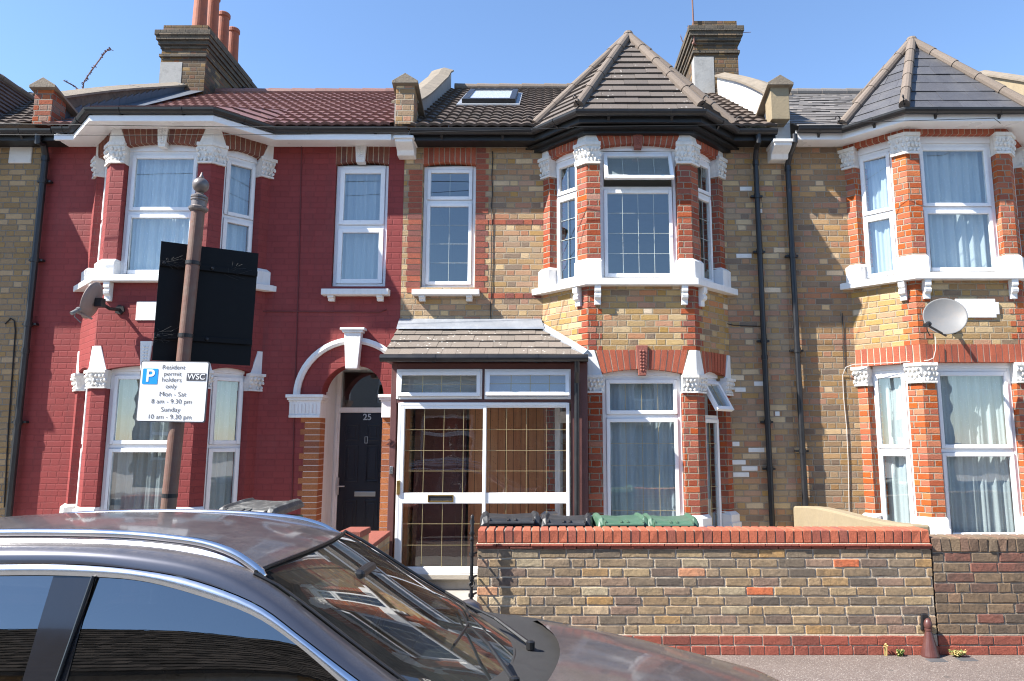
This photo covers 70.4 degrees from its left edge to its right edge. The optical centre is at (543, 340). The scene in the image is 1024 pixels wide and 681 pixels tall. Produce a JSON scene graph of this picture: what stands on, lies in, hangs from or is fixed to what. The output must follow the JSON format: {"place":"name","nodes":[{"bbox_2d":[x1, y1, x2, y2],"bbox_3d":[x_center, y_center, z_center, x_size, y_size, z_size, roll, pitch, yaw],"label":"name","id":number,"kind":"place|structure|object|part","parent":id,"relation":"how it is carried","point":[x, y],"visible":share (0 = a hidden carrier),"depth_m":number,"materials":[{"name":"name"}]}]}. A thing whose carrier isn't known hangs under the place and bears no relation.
{"place":"outdoors","nodes":[
{"label":"outdoors","id":0,"kind":"place"},
{"bbox_2d":[0,74,67,516],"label":"terraced house","id":1,"kind":"structure","parent":0,"point":[24,160],"depth_m":9.31,"materials":[{"name":"brick"}]},
{"bbox_2d":[63,47,112,88],"bbox_3d":[-7.105,-4.229,11.304,0.749,0.736,0.075,0,-8,0],"label":"tv aerial","id":2,"kind":"object","parent":1,"relation":"attached to","point":[90,72],"visible":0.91,"depth_m":11.30,"materials":[{"name":"grey metal"}]},
{"bbox_2d":[12,0,453,530],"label":"terraced house","id":3,"kind":"structure","parent":0,"point":[299,407],"depth_m":9.19,"materials":[{"name":"red brick"}]},
{"bbox_2d":[76,389,87,506],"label":"window","id":4,"kind":"structure","parent":3,"relation":"in","point":[86,389],"depth_m":8.90,"materials":[{"name":"white plastic"}]},
{"bbox_2d":[70,282,124,322],"bbox_3d":[-5.182,-0.418,8.413,0.222,0.506,0.630,-1,-8,10],"label":"satellite dish","id":5,"kind":"object","parent":3,"relation":"attached to","point":[92,301],"visible":1,"depth_m":8.32,"materials":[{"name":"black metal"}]},
{"bbox_2d":[97,167,106,261],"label":"window","id":6,"kind":"structure","parent":3,"relation":"in","point":[106,167],"depth_m":9.33,"materials":[{"name":"white plastic"}]},
{"bbox_2d":[100,366,168,509],"bbox_3d":[-4.725,1.317,8.607,0.904,2.056,0.142,0,-8,0],"label":"window","id":7,"kind":"structure","parent":3,"relation":"in","point":[135,452],"depth_m":8.62,"materials":[{"name":"glass"}]},
{"bbox_2d":[120,144,197,274],"bbox_3d":[-4.725,-1.603,9.021,0.904,1.710,0.143,0,-8,0],"label":"window","id":8,"kind":"structure","parent":3,"relation":"in","point":[160,189],"depth_m":9.05,"materials":[{"name":"white plastic"}]},
{"bbox_2d":[203,368,244,508],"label":"window","id":9,"kind":"structure","parent":3,"relation":"in","point":[221,444],"depth_m":8.88,"materials":[{"name":"glass"}]},
{"bbox_2d":[220,151,257,251],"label":"window","id":10,"kind":"structure","parent":3,"relation":"in","point":[235,220],"depth_m":9.30,"materials":[{"name":"white plastic"}]},
{"bbox_2d":[0,123,569,128],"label":"overhead cable","id":11,"kind":"object","parent":3,"relation":"attached to","point":[277,127],"visible":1,"depth_m":8.66,"materials":[{"name":"black rubber"}]},
{"bbox_2d":[99,127,573,135],"bbox_3d":[-3.128,-2.461,8.535,6.970,0.187,0.033,0,-8,-2],"label":"overhead cable","id":12,"kind":"object","parent":3,"relation":"attached to","point":[340,133],"visible":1,"depth_m":8.54,"materials":[{"name":"black rubber"}]},
{"bbox_2d":[336,413,382,530],"bbox_3d":[-2.414,1.935,9.528,0.619,1.963,0.130,0,-8,0],"label":"front door","id":13,"kind":"structure","parent":3,"relation":"in","point":[359,476],"depth_m":9.57,"materials":[{"name":"blue paint"}]},
{"bbox_2d":[333,166,388,285],"bbox_3d":[-2.384,-1.488,9.517,0.689,1.643,0.135,0,-8,0],"label":"window","id":14,"kind":"structure","parent":3,"relation":"in","point":[360,239],"depth_m":9.51,"materials":[{"name":"white plastic"}]},
{"bbox_2d":[0,509,778,680],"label":"parked car","id":15,"kind":"object","parent":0,"point":[171,595],"visible":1,"depth_m":2.66,"materials":[{"name":"paint"}]},
{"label":"door window","id":16,"kind":"part","parent":15,"relation":"part of","materials":[{"name":"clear glass"}]},
{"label":"quarter window","id":17,"kind":"part","parent":15,"relation":"part of","materials":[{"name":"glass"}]},
{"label":"door window","id":18,"kind":"part","parent":15,"relation":"part of","materials":[{"name":"glass"}]},
{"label":"door window","id":19,"kind":"part","parent":15,"relation":"part of","materials":[{"name":"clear glass"}]},
{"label":"door window","id":20,"kind":"part","parent":15,"relation":"part of","materials":[{"name":"glass"}]},
{"bbox_2d":[430,590,477,608],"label":"garden paving","id":21,"kind":"structure","parent":0,"point":[461,594],"depth_m":7.87,"materials":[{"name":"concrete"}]},
{"bbox_2d":[219,498,304,516],"bbox_3d":[-2.828,2.115,7.161,0.658,1.062,0.616,-2,-8,14],"label":"wheelie bin","id":22,"kind":"object","parent":21,"relation":"on","point":[253,504],"visible":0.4,"depth_m":7.17,"materials":[{"name":"plastic"}]},
{"bbox_2d":[340,527,390,554],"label":"dividing wall","id":23,"kind":"structure","parent":21,"relation":"on","point":[379,540],"depth_m":7.57,"materials":[{"name":"brick"}]},
{"bbox_2d":[480,511,541,527],"bbox_3d":[-0.291,2.009,6.272,0.531,1.023,0.617,1,-8,-4],"label":"wheelie bin","id":24,"kind":"object","parent":21,"relation":"on","point":[531,519],"visible":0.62,"depth_m":6.12,"materials":[{"name":"plastic"}]},
{"bbox_2d":[541,512,592,527],"bbox_3d":[0.201,2.016,6.271,0.446,1.008,0.617,0,-8,3],"label":"wheelie bin","id":25,"kind":"object","parent":21,"relation":"on","point":[549,520],"visible":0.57,"depth_m":6.12,"materials":[{"name":"plastic"}]},
{"bbox_2d":[592,512,648,527],"bbox_3d":[0.658,2.009,6.231,0.451,1.012,0.617,0,-8,-2],"label":"wheelie bin","id":26,"kind":"object","parent":21,"relation":"on","point":[636,519],"visible":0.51,"depth_m":6.09,"materials":[{"name":"plastic"}]},
{"bbox_2d":[642,513,698,527],"bbox_3d":[1.088,2.010,6.231,0.451,1.009,0.617,0,-8,2],"label":"wheelie bin","id":27,"kind":"object","parent":21,"relation":"on","point":[687,519],"visible":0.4,"depth_m":6.09,"materials":[{"name":"plastic"}]},
{"bbox_2d":[674,21,1023,534],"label":"terraced house","id":28,"kind":"structure","parent":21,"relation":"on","point":[892,230],"depth_m":9.00,"materials":[{"name":"brown brick"}]},
{"bbox_2d":[692,0,748,45],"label":"aerial mast","id":29,"kind":"object","parent":28,"relation":"attached to","point":[694,43],"visible":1,"depth_m":12.70,"materials":[{"name":"grey metal"}]},
{"bbox_2d":[858,141,897,278],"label":"window","id":30,"kind":"structure","parent":28,"relation":"in","point":[881,216],"depth_m":9.28,"materials":[{"name":"white plastic"}]},
{"bbox_2d":[872,364,916,523],"bbox_3d":[4.290,1.336,8.845,0.140,2.088,0.463,8,-11,-44],"label":"window","id":31,"kind":"structure","parent":28,"relation":"in","point":[897,448],"depth_m":8.86,"materials":[{"name":"glass"}]},
{"bbox_2d":[923,298,967,336],"bbox_3d":[4.593,-0.249,8.258,1.071,0.480,0.381,6,-10,-37],"label":"satellite dish","id":32,"kind":"object","parent":28,"relation":"attached to","point":[943,316],"visible":1,"depth_m":8.25,"materials":[{"name":"white metal"}]},
{"bbox_2d":[919,136,1000,271],"bbox_3d":[5.110,-1.671,9.030,0.944,1.785,0.143,0,-8,0],"label":"window","id":33,"kind":"structure","parent":28,"relation":"in","point":[959,213],"depth_m":9.04,"materials":[{"name":"white plastic"}]},
{"bbox_2d":[936,363,1023,534],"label":"window","id":34,"kind":"structure","parent":28,"relation":"in","point":[981,478],"depth_m":8.62,"materials":[{"name":"white plastic"}]},
{"bbox_2d":[1012,159,1021,254],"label":"window","id":35,"kind":"structure","parent":28,"relation":"in","point":[1012,159],"depth_m":9.35,"materials":[{"name":"white plastic"}]},
{"bbox_2d":[793,506,929,533],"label":"dividing wall","id":36,"kind":"structure","parent":21,"relation":"on","point":[818,516],"depth_m":7.61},
{"bbox_2d":[0,0,1023,92],"label":"sky","id":37,"kind":"structure","parent":0,"point":[819,44],"materials":[{"name":"blue"}]},
{"bbox_2d":[379,30,796,589],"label":"terraced house","id":38,"kind":"structure","parent":0,"point":[592,320],"depth_m":8.98,"materials":[{"name":"brick"}]},
{"bbox_2d":[422,166,475,286],"bbox_3d":[-1.239,-1.485,9.501,0.689,1.654,0.064,0,-8,0],"label":"window","id":39,"kind":"structure","parent":38,"relation":"in","point":[430,201],"depth_m":9.51,"materials":[{"name":"white plastic"}]},
{"bbox_2d":[557,404,570,515],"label":"window","id":40,"kind":"structure","parent":38,"relation":"in","point":[562,415],"depth_m":8.89,"materials":[{"name":"white plastic"}]},
{"bbox_2d":[556,153,576,283],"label":"window","id":41,"kind":"structure","parent":38,"relation":"in","point":[567,160],"depth_m":9.27,"materials":[{"name":"white plastic"}]},
{"bbox_2d":[600,146,677,277],"bbox_3d":[1.163,-1.592,8.893,0.944,1.735,0.258,0,-8,0],"label":"window","id":42,"kind":"structure","parent":38,"relation":"in","point":[622,162],"depth_m":8.96,"materials":[{"name":"white plastic"}]},
{"bbox_2d":[602,369,683,515],"bbox_3d":[1.163,1.342,8.603,0.944,2.005,0.142,0,-8,0],"label":"window","id":43,"kind":"structure","parent":38,"relation":"in","point":[643,449],"depth_m":8.62,"materials":[{"name":"glass"}]},
{"bbox_2d":[698,153,713,282],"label":"window","id":44,"kind":"structure","parent":38,"relation":"in","point":[704,196],"depth_m":9.29,"materials":[{"name":"white plastic"}]},
{"bbox_2d":[704,372,733,526],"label":"window","id":45,"kind":"structure","parent":38,"relation":"in","point":[716,394],"depth_m":8.87,"materials":[{"name":"white plastic"}]},
{"bbox_2d":[705,655,1023,680],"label":"pavement","id":46,"kind":"structure","parent":0,"point":[874,668],"depth_m":5.29,"materials":[{"name":"grey concrete"}]},
{"bbox_2d":[160,172,208,508],"bbox_3d":[-2.286,0.571,4.515,0.196,3.380,0.120,0,-8,0],"label":"sign post","id":47,"kind":"object","parent":46,"relation":"on","point":[198,208],"visible":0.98,"depth_m":4.59,"materials":[{"name":"brown metal"}]},
{"bbox_2d":[136,361,209,422],"bbox_3d":[-2.298,0.318,4.505,0.432,0.384,0.035,0,-8,0],"label":"parking sign","id":48,"kind":"object","parent":47,"relation":"attached to","point":[172,391],"visible":1,"depth_m":4.49,"materials":[{"name":"white metal"}]},
{"bbox_2d":[152,241,258,365],"bbox_3d":[-2.201,-0.238,4.744,0.602,0.774,0.038,5,-10,-33],"label":"sign board","id":49,"kind":"object","parent":47,"relation":"attached to","point":[224,313],"visible":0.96,"depth_m":4.77,"materials":[{"name":"black metal"}]},
{"bbox_2d":[468,514,477,599],"bbox_3d":[-0.554,1.892,5.625,0.054,1.072,0.118,-1,-8,5],"label":"gate post","id":50,"kind":"object","parent":46,"relation":"on","point":[471,594],"visible":0.72,"depth_m":5.61,"materials":[{"name":"black metal"}]},
{"bbox_2d":[476,526,938,654],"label":"garden wall","id":51,"kind":"structure","parent":46,"relation":"on","point":[786,590],"depth_m":5.69,"materials":[{"name":"brick"}]},
{"bbox_2d":[884,643,887,655],"bbox_3d":[2.632,2.378,5.583,0.032,0.099,0.023,-2,-8,12],"label":"weed","id":52,"kind":"object","parent":46,"relation":"on","point":[885,647],"visible":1,"depth_m":5.59,"materials":[{"name":"plant"}]},
{"bbox_2d":[896,649,904,656],"bbox_3d":[2.740,2.398,5.574,0.060,0.057,0.045,3,-9,-22],"label":"weed","id":53,"kind":"object","parent":46,"relation":"on","point":[900,652],"visible":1,"depth_m":5.57,"materials":[{"name":"plant"}]},
{"bbox_2d":[920,613,939,657],"bbox_3d":[2.966,2.272,5.591,0.132,0.310,0.132,0,-8,0],"label":"wall guard","id":54,"kind":"object","parent":46,"relation":"on","point":[929,649],"visible":1,"depth_m":5.57,"materials":[{"name":"red metal"}]},
{"bbox_2d":[925,658,947,661],"bbox_3d":[2.958,2.414,5.465,0.136,0.014,0.080,0,-8,0],"label":"utility cover","id":55,"kind":"object","parent":46,"relation":"on","point":[935,659],"visible":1,"depth_m":5.45,"materials":[{"name":"grey metal"}]},
{"bbox_2d":[948,649,966,656],"bbox_3d":[3.176,2.396,5.560,0.163,0.056,0.088,0,-8,0],"label":"weed","id":56,"kind":"object","parent":46,"relation":"on","point":[957,653],"visible":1,"depth_m":5.55,"materials":[{"name":"plant"}]},
{"bbox_2d":[956,658,977,660],"bbox_3d":[3.198,2.417,5.486,0.136,0.014,0.080,0,-8,0],"label":"utility cover","id":57,"kind":"object","parent":46,"relation":"on","point":[966,659],"visible":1,"depth_m":5.48,"materials":[{"name":"grey metal"}]},
{"bbox_2d":[929,534,1023,654],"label":"garden wall","id":58,"kind":"structure","parent":46,"relation":"on","point":[978,584],"depth_m":5.69,"materials":[{"name":"brick"}]}
]}

